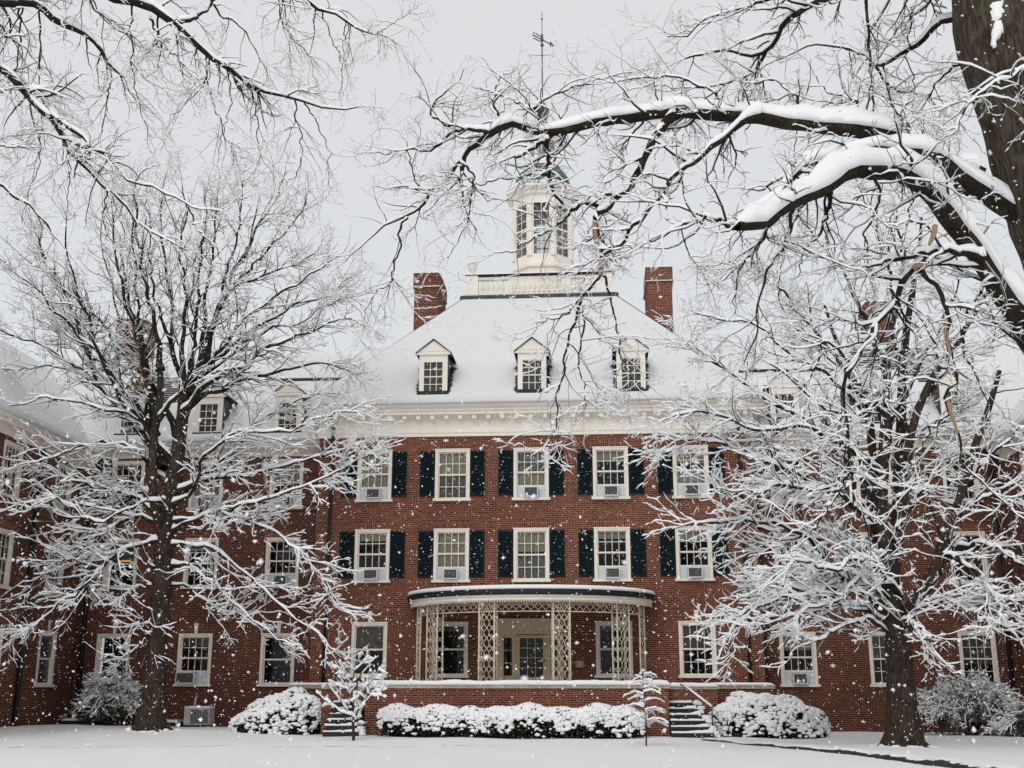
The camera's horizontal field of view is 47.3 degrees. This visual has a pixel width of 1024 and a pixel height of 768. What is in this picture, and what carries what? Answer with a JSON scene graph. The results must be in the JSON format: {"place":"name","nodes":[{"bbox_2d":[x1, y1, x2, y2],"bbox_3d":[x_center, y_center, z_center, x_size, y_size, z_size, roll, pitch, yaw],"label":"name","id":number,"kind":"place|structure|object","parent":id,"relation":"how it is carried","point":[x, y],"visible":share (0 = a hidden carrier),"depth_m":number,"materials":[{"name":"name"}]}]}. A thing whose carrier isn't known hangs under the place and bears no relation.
{"place":"outdoors","nodes":[
{"label":"outdoors","id":0,"kind":"place"},
{"bbox_2d":[0,724,1023,767],"bbox_3d":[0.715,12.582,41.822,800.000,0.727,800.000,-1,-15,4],"label":"snow lawn","id":1,"kind":"structure","parent":0,"point":[35,751],"depth_m":29.20,"materials":[{"name":"white snow"}]},
{"bbox_2d":[0,339,128,726],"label":"building wing","id":2,"kind":"structure","parent":1,"relation":"on","point":[55,701],"depth_m":42.36,"materials":[{"name":"red brick"}]},
{"bbox_2d":[0,625,4,685],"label":"window","id":3,"kind":"structure","parent":2,"relation":"in","point":[1,627],"depth_m":39.47,"materials":[{"name":"white glass"}]},
{"bbox_2d":[0,528,14,589],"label":"window","id":4,"kind":"structure","parent":2,"relation":"in","point":[8,561],"depth_m":40.02,"materials":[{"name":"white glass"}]},
{"bbox_2d":[0,439,24,499],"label":"window","id":5,"kind":"structure","parent":2,"relation":"in","point":[8,443],"depth_m":40.51,"materials":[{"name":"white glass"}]},
{"bbox_2d":[33,630,57,686],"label":"window","id":6,"kind":"structure","parent":2,"relation":"in","point":[54,638],"depth_m":42.98,"materials":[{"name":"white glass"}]},
{"bbox_2d":[43,542,63,597],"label":"window","id":7,"kind":"structure","parent":2,"relation":"in","point":[60,573],"depth_m":43.42,"materials":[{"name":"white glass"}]},
{"bbox_2d":[48,584,62,594],"bbox_3d":[-16.939,7.611,43.284,0.320,0.385,0.530,-1,-15,4],"label":"window air conditioner","id":8,"kind":"object","parent":2,"relation":"attached to","point":[59,585],"depth_m":43.11,"materials":[{"name":"grey metal"}]},
{"bbox_2d":[52,462,73,514],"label":"window","id":9,"kind":"structure","parent":2,"relation":"in","point":[62,466],"depth_m":44.42,"materials":[{"name":"white glass"}]},
{"bbox_2d":[57,501,69,512],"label":"window air conditioner","id":10,"kind":"object","parent":2,"relation":"attached to","point":[65,509],"depth_m":43.84,"materials":[{"name":"white metal"}]},
{"bbox_2d":[61,718,102,724],"bbox_3d":[-15.816,12.593,43.411,1.560,0.350,0.830,-1,-15,4],"label":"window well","id":11,"kind":"object","parent":1,"relation":"on","point":[68,721],"depth_m":43.07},
{"bbox_2d":[58,665,140,725],"bbox_3d":[-14.737,11.380,42.653,3.328,2.279,2.818,-5,-16,18],"label":"twiggy shrub","id":12,"kind":"object","parent":1,"relation":"on","point":[121,688],"visible":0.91,"depth_m":42.18,"materials":[{"name":"grey plant"}]},
{"bbox_2d":[167,719,183,726],"bbox_3d":[-12.710,12.639,43.363,0.810,0.350,0.830,-1,-15,4],"label":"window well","id":13,"kind":"object","parent":1,"relation":"on","point":[170,722],"depth_m":43.08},
{"bbox_2d":[183,695,214,724],"bbox_3d":[-11.564,12.098,43.391,0.980,1.061,0.839,-1,-15,4],"label":"condenser unit","id":14,"kind":"object","parent":1,"relation":"on","point":[190,718],"visible":0.99,"depth_m":42.97,"materials":[{"name":"grey metal"}]},
{"bbox_2d":[0,139,407,732],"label":"snowy tree","id":15,"kind":"object","parent":1,"relation":"on","point":[162,460],"visible":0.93,"depth_m":39.86,"materials":[{"name":"white snow"}]},
{"bbox_2d":[38,317,376,726],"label":"building wing","id":16,"kind":"structure","parent":1,"relation":"on","point":[205,638],"depth_m":45.71,"materials":[{"name":"red brick"}]},
{"bbox_2d":[94,634,130,677],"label":"window","id":17,"kind":"structure","parent":16,"relation":"in","point":[99,636],"depth_m":44.98,"materials":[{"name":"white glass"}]},
{"bbox_2d":[99,539,138,588],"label":"window","id":18,"kind":"structure","parent":16,"relation":"in","point":[126,557],"depth_m":45.88,"materials":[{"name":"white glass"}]},
{"bbox_2d":[109,461,145,510],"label":"window","id":19,"kind":"structure","parent":16,"relation":"in","point":[120,463],"depth_m":46.76,"materials":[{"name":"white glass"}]},
{"bbox_2d":[175,672,196,683],"bbox_3d":[-12.373,11.162,44.347,0.720,0.420,0.320,-1,-15,4],"label":"window air conditioner","id":20,"kind":"object","parent":16,"relation":"attached to","point":[186,677],"depth_m":44.21,"materials":[{"name":"grey metal"}]},
{"bbox_2d":[173,633,212,686],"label":"window","id":21,"kind":"structure","parent":16,"relation":"in","point":[199,639],"depth_m":44.69,"materials":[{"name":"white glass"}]},
{"bbox_2d":[180,538,218,588],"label":"window","id":22,"kind":"structure","parent":16,"relation":"in","point":[216,541],"depth_m":45.62,"materials":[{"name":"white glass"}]},
{"bbox_2d":[196,497,211,506],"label":"window air conditioner","id":23,"kind":"object","parent":16,"relation":"attached to","point":[200,500],"depth_m":45.97,"materials":[{"name":"grey metal"}]},
{"bbox_2d":[186,460,223,509],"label":"window","id":24,"kind":"structure","parent":16,"relation":"in","point":[192,502],"depth_m":46.33,"materials":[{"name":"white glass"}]},
{"bbox_2d":[256,633,295,686],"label":"window","id":25,"kind":"structure","parent":16,"relation":"in","point":[266,635],"depth_m":44.35,"materials":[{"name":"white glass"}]},
{"bbox_2d":[273,575,288,584],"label":"window air conditioner","id":26,"kind":"object","parent":16,"relation":"attached to","point":[283,581],"depth_m":44.94,"materials":[{"name":"grey metal"}]},
{"bbox_2d":[264,537,300,587],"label":"window","id":27,"kind":"structure","parent":16,"relation":"in","point":[295,576],"depth_m":45.36,"materials":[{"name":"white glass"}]},
{"bbox_2d":[277,496,292,506],"bbox_3d":[-8.913,4.622,45.858,0.530,0.385,0.320,-1,-15,4],"label":"window air conditioner","id":28,"kind":"object","parent":16,"relation":"attached to","point":[289,500],"depth_m":45.72,"materials":[{"name":"grey metal"}]},
{"bbox_2d":[266,459,303,509],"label":"window","id":29,"kind":"structure","parent":16,"relation":"in","point":[296,476],"depth_m":46.19,"materials":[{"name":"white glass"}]},
{"bbox_2d":[0,0,442,323],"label":"snowy tree","id":30,"kind":"object","parent":1,"relation":"on","point":[27,90],"visible":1,"depth_m":15.80,"materials":[{"name":"white snow"}]},
{"bbox_2d":[228,686,321,734],"bbox_3d":[-7.850,10.909,38.983,3.348,1.598,2.346,-1,-15,4],"label":"snowy bush","id":31,"kind":"object","parent":1,"relation":"on","point":[295,714],"visible":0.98,"depth_m":38.25,"materials":[{"name":"white snow"}]},
{"bbox_2d":[322,699,365,736],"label":"front steps","id":32,"kind":"structure","parent":1,"relation":"on","point":[334,727],"depth_m":37.42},
{"bbox_2d":[326,682,346,723],"bbox_3d":[-5.752,10.581,38.072,0.080,1.672,1.388,11,-19,-36],"label":"handrail","id":33,"kind":"object","parent":32,"relation":"on","point":[332,689],"visible":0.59,"depth_m":38.27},
{"bbox_2d":[316,645,389,740],"bbox_3d":[-4.729,9.173,34.752,2.140,2.859,1.117,-1,-15,4],"label":"snowy sapling","id":34,"kind":"object","parent":1,"relation":"on","point":[368,686],"visible":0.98,"depth_m":34.76,"materials":[{"name":"white snow"}]},
{"bbox_2d":[376,701,462,737],"bbox_3d":[-2.887,10.633,37.047,2.791,1.137,1.587,-1,-15,4],"label":"clipped hedge","id":35,"kind":"object","parent":1,"relation":"on","point":[437,719],"visible":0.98,"depth_m":36.48,"materials":[{"name":"white plant"}]},
{"bbox_2d":[288,679,774,736],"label":"terrace","id":36,"kind":"structure","parent":1,"relation":"on","point":[458,692],"depth_m":37.89,"materials":[{"name":"red brick"}]},
{"bbox_2d":[407,584,655,680],"bbox_3d":[0.568,8.768,41.055,9.130,3.536,3.453,-1,-15,4],"label":"porch","id":37,"kind":"object","parent":36,"relation":"on","point":[476,595],"visible":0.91,"depth_m":40.34,"materials":[{"name":"beige paint"}]},
{"bbox_2d":[302,102,765,682],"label":"brick building","id":38,"kind":"structure","parent":1,"relation":"on","point":[474,514],"depth_m":44.26,"materials":[{"name":"red brick"}]},
{"bbox_2d":[348,622,387,677],"bbox_3d":[-5.263,9.798,43.058,1.450,2.010,0.270,-1,-15,4],"label":"window","id":39,"kind":"structure","parent":38,"relation":"in","point":[375,635],"depth_m":43.24,"materials":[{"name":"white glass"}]},
{"bbox_2d":[363,569,378,579],"bbox_3d":[-5.267,7.130,43.659,0.530,0.385,0.320,-1,-15,4],"label":"window air conditioner","id":40,"kind":"object","parent":38,"relation":"attached to","point":[372,573],"depth_m":43.52,"materials":[{"name":"grey metal"}]},
{"bbox_2d":[351,529,390,582],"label":"window","id":41,"kind":"structure","parent":38,"relation":"in","point":[364,534],"depth_m":43.98,"materials":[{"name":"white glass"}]},
{"bbox_2d":[366,488,380,498],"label":"window air conditioner","id":42,"kind":"object","parent":38,"relation":"attached to","point":[375,493],"depth_m":44.30,"materials":[{"name":"grey metal"}]},
{"bbox_2d":[354,449,392,501],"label":"window","id":43,"kind":"structure","parent":38,"relation":"in","point":[368,482],"depth_m":44.79,"materials":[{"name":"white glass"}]},
{"bbox_2d":[429,622,468,677],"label":"window","id":44,"kind":"structure","parent":38,"relation":"in","point":[451,626],"depth_m":42.85,"materials":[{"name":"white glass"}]},
{"bbox_2d":[443,569,457,579],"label":"window air conditioner","id":45,"kind":"object","parent":38,"relation":"attached to","point":[452,574],"depth_m":43.30,"materials":[{"name":"grey metal"}]},
{"bbox_2d":[431,528,469,582],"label":"window","id":46,"kind":"structure","parent":38,"relation":"in","point":[447,549],"depth_m":43.83,"materials":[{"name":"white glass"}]},
{"bbox_2d":[433,448,470,500],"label":"window","id":47,"kind":"structure","parent":38,"relation":"in","point":[455,462],"depth_m":44.59,"materials":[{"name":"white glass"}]},
{"bbox_2d":[524,486,537,496],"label":"window air conditioner","id":48,"kind":"object","parent":38,"relation":"attached to","point":[530,490],"depth_m":43.87,"materials":[{"name":"grey metal"}]},
{"bbox_2d":[512,447,549,500],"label":"window","id":49,"kind":"structure","parent":38,"relation":"in","point":[521,479],"depth_m":44.39,"materials":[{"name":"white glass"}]},
{"bbox_2d":[512,527,550,581],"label":"window","id":50,"kind":"structure","parent":38,"relation":"in","point":[535,571],"depth_m":43.58,"materials":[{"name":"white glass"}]},
{"bbox_2d":[529,18,553,96],"bbox_3d":[1.623,-16.281,58.188,2.254,4.950,0.903,13,-19,-39],"label":"weather vane","id":51,"kind":"object","parent":38,"relation":"on","point":[542,44],"visible":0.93,"depth_m":58.07,"materials":[{"name":"brown metal"}]},
{"bbox_2d":[575,661,583,667],"bbox_3d":[2.452,10.148,42.319,0.300,0.250,0.026,-1,-15,4],"label":"wall plaque","id":52,"kind":"object","parent":38,"relation":"attached to","point":[579,664],"depth_m":42.30,"materials":[{"name":"metal"}]},
{"bbox_2d":[604,485,617,495],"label":"window air conditioner","id":53,"kind":"object","parent":38,"relation":"attached to","point":[611,490],"depth_m":43.64,"materials":[{"name":"white metal"}]},
{"bbox_2d":[592,446,630,499],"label":"window","id":54,"kind":"structure","parent":38,"relation":"in","point":[603,453],"depth_m":44.11,"materials":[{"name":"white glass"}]},
{"bbox_2d":[605,567,619,578],"bbox_3d":[3.707,6.965,43.000,0.530,0.385,0.320,-1,-15,4],"label":"window air conditioner","id":55,"kind":"object","parent":38,"relation":"attached to","point":[612,573],"depth_m":42.87,"materials":[{"name":"grey metal"}]},
{"bbox_2d":[593,527,632,581],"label":"window","id":56,"kind":"structure","parent":38,"relation":"in","point":[605,532],"depth_m":43.29,"materials":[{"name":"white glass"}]},
{"bbox_2d":[595,621,634,677],"bbox_3d":[3.712,9.633,42.398,1.450,2.010,0.270,-1,-15,4],"label":"window","id":57,"kind":"structure","parent":38,"relation":"in","point":[599,625],"depth_m":42.43,"materials":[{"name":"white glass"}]},
{"bbox_2d":[684,484,698,495],"bbox_3d":[6.702,3.963,43.564,0.530,0.385,0.320,-1,-15,4],"label":"window air conditioner","id":58,"kind":"object","parent":38,"relation":"attached to","point":[693,491],"depth_m":43.43,"materials":[{"name":"white metal"}]},
{"bbox_2d":[672,445,711,498],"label":"window","id":59,"kind":"structure","parent":38,"relation":"in","point":[679,482],"depth_m":43.91,"materials":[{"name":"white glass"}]},
{"bbox_2d":[687,567,702,577],"bbox_3d":[6.698,6.910,42.780,0.530,0.385,0.320,-1,-15,4],"label":"window air conditioner","id":60,"kind":"object","parent":38,"relation":"attached to","point":[693,572],"depth_m":42.64,"materials":[{"name":"grey metal"}]},
{"bbox_2d":[675,526,714,580],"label":"window","id":61,"kind":"structure","parent":38,"relation":"in","point":[681,570],"depth_m":43.05,"materials":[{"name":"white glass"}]},
{"bbox_2d":[678,621,719,677],"bbox_3d":[6.703,9.578,42.179,1.450,2.010,0.270,-1,-15,4],"label":"window","id":62,"kind":"structure","parent":38,"relation":"in","point":[684,629],"depth_m":42.31,"materials":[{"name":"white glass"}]},
{"bbox_2d":[457,701,647,738],"bbox_3d":[1.292,10.541,36.712,6.112,1.155,1.676,-1,-15,4],"label":"clipped hedge","id":63,"kind":"object","parent":1,"relation":"on","point":[587,717],"visible":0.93,"depth_m":36.15,"materials":[{"name":"white plant"}]},
{"bbox_2d":[619,664,668,745],"bbox_3d":[3.662,8.776,31.958,1.425,2.249,1.308,4,-15,-13],"label":"snowy sapling","id":64,"kind":"object","parent":1,"relation":"on","point":[649,721],"visible":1,"depth_m":31.79,"materials":[{"name":"white snow"}]},
{"bbox_2d":[294,0,1023,626],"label":"snowy tree","id":65,"kind":"object","parent":1,"relation":"on","point":[884,146],"visible":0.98,"depth_m":13.47,"materials":[{"name":"white snow"}]},
{"bbox_2d":[669,700,720,737],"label":"front steps","id":66,"kind":"structure","parent":1,"relation":"on","point":[703,727],"depth_m":36.87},
{"bbox_2d":[680,683,712,725],"bbox_3d":[5.885,10.367,37.217,0.080,1.672,1.388,11,-19,-36],"label":"handrail","id":67,"kind":"object","parent":66,"relation":"on","point":[697,695],"visible":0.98,"depth_m":37.14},
{"bbox_2d":[708,689,830,738],"bbox_3d":[8.166,10.554,37.413,4.036,1.550,2.818,-1,-15,4],"label":"snowy bush","id":68,"kind":"object","parent":1,"relation":"on","point":[788,713],"visible":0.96,"depth_m":36.61,"materials":[{"name":"white snow"}]},
{"bbox_2d":[613,173,1023,747],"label":"snowy tree","id":69,"kind":"object","parent":1,"relation":"on","point":[898,660],"visible":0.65,"depth_m":32.16,"materials":[{"name":"white snow"}]},
{"bbox_2d":[698,300,1023,732],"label":"building wing","id":70,"kind":"structure","parent":1,"relation":"on","point":[866,674],"depth_m":43.54,"materials":[{"name":"red brick"}]},
{"bbox_2d":[768,452,804,503],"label":"window","id":71,"kind":"structure","parent":70,"relation":"in","point":[777,498],"depth_m":44.66,"materials":[{"name":"white glass"}]},
{"bbox_2d":[773,533,811,583],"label":"window","id":72,"kind":"structure","parent":70,"relation":"in","point":[776,548],"depth_m":43.94,"materials":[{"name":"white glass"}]},
{"bbox_2d":[786,572,801,581],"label":"window air conditioner","id":73,"kind":"object","parent":70,"relation":"attached to","point":[793,577],"depth_m":43.50,"materials":[{"name":"grey metal"}]},
{"bbox_2d":[792,673,807,683],"bbox_3d":[10.524,10.769,42.699,0.530,0.385,0.320,-1,-15,4],"label":"window air conditioner","id":74,"kind":"object","parent":70,"relation":"attached to","point":[797,676],"depth_m":42.56,"materials":[{"name":"grey metal"}]},
{"bbox_2d":[779,632,820,686],"bbox_3d":[10.533,10.126,42.978,1.450,1.970,0.270,-1,-15,4],"label":"window","id":75,"kind":"structure","parent":70,"relation":"in","point":[786,675],"depth_m":42.95,"materials":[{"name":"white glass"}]},
{"bbox_2d":[854,451,892,502],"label":"window","id":76,"kind":"structure","parent":70,"relation":"in","point":[857,462],"depth_m":44.38,"materials":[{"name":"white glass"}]},
{"bbox_2d":[867,632,885,686],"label":"window","id":77,"kind":"structure","parent":70,"relation":"in","point":[875,652],"depth_m":42.89,"materials":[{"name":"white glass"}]},
{"bbox_2d":[860,532,902,584],"bbox_3d":[13.758,6.525,43.683,1.450,1.960,0.270,-1,-15,4],"label":"window","id":78,"kind":"structure","parent":70,"relation":"in","point":[865,534],"depth_m":43.89,"materials":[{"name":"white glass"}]},
{"bbox_2d":[941,449,983,501],"bbox_3d":[16.970,3.478,44.214,1.450,2.010,0.216,-1,-15,4],"label":"window","id":79,"kind":"structure","parent":70,"relation":"in","point":[976,482],"depth_m":44.20,"materials":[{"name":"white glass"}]},
{"bbox_2d":[950,531,991,584],"bbox_3d":[16.968,6.466,43.447,1.450,1.960,0.270,-1,-15,4],"label":"window","id":80,"kind":"structure","parent":70,"relation":"in","point":[984,566],"depth_m":43.51,"materials":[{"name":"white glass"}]},
{"bbox_2d":[957,631,999,683],"bbox_3d":[16.964,10.008,42.505,1.450,1.970,0.270,-1,-15,4],"label":"window","id":81,"kind":"structure","parent":70,"relation":"in","point":[966,655],"depth_m":42.64,"materials":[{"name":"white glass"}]},
{"bbox_2d":[701,738,1023,767],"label":"path edge","id":82,"kind":"object","parent":1,"relation":"on","point":[927,760],"visible":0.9,"depth_m":26.80,"materials":[{"name":"concrete"}]},
{"bbox_2d":[916,667,1019,735],"bbox_3d":[15.471,10.650,39.550,4.405,2.469,3.424,7,-16,-23],"label":"twiggy shrub","id":83,"kind":"object","parent":1,"relation":"on","point":[943,707],"visible":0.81,"depth_m":38.96,"materials":[{"name":"grey plant"}]},
{"bbox_2d":[963,395,1023,699],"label":"building wing","id":84,"kind":"structure","parent":1,"relation":"on","point":[1018,569],"depth_m":42.40,"materials":[{"name":"red brick"}]},
{"bbox_2d":[1019,454,1023,508],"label":"window","id":85,"kind":"structure","parent":84,"relation":"in","point":[1020,456],"depth_m":41.55,"materials":[{"name":"white glass"}]},
{"bbox_2d":[979,691,1023,736],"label":"twiggy shrub","id":86,"kind":"object","parent":1,"relation":"on","point":[1014,713],"visible":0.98,"depth_m":37.35,"materials":[{"name":"grey plant"}]},
{"bbox_2d":[0,0,1023,767],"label":"falling snow","id":87,"kind":"structure","parent":0,"point":[624,562],"depth_m":14.57,"materials":[{"name":"white snow"}]},
{"bbox_2d":[0,0,1023,674],"label":"sky","id":88,"kind":"structure","parent":0,"point":[466,14],"materials":[{"name":"white"}]}
]}

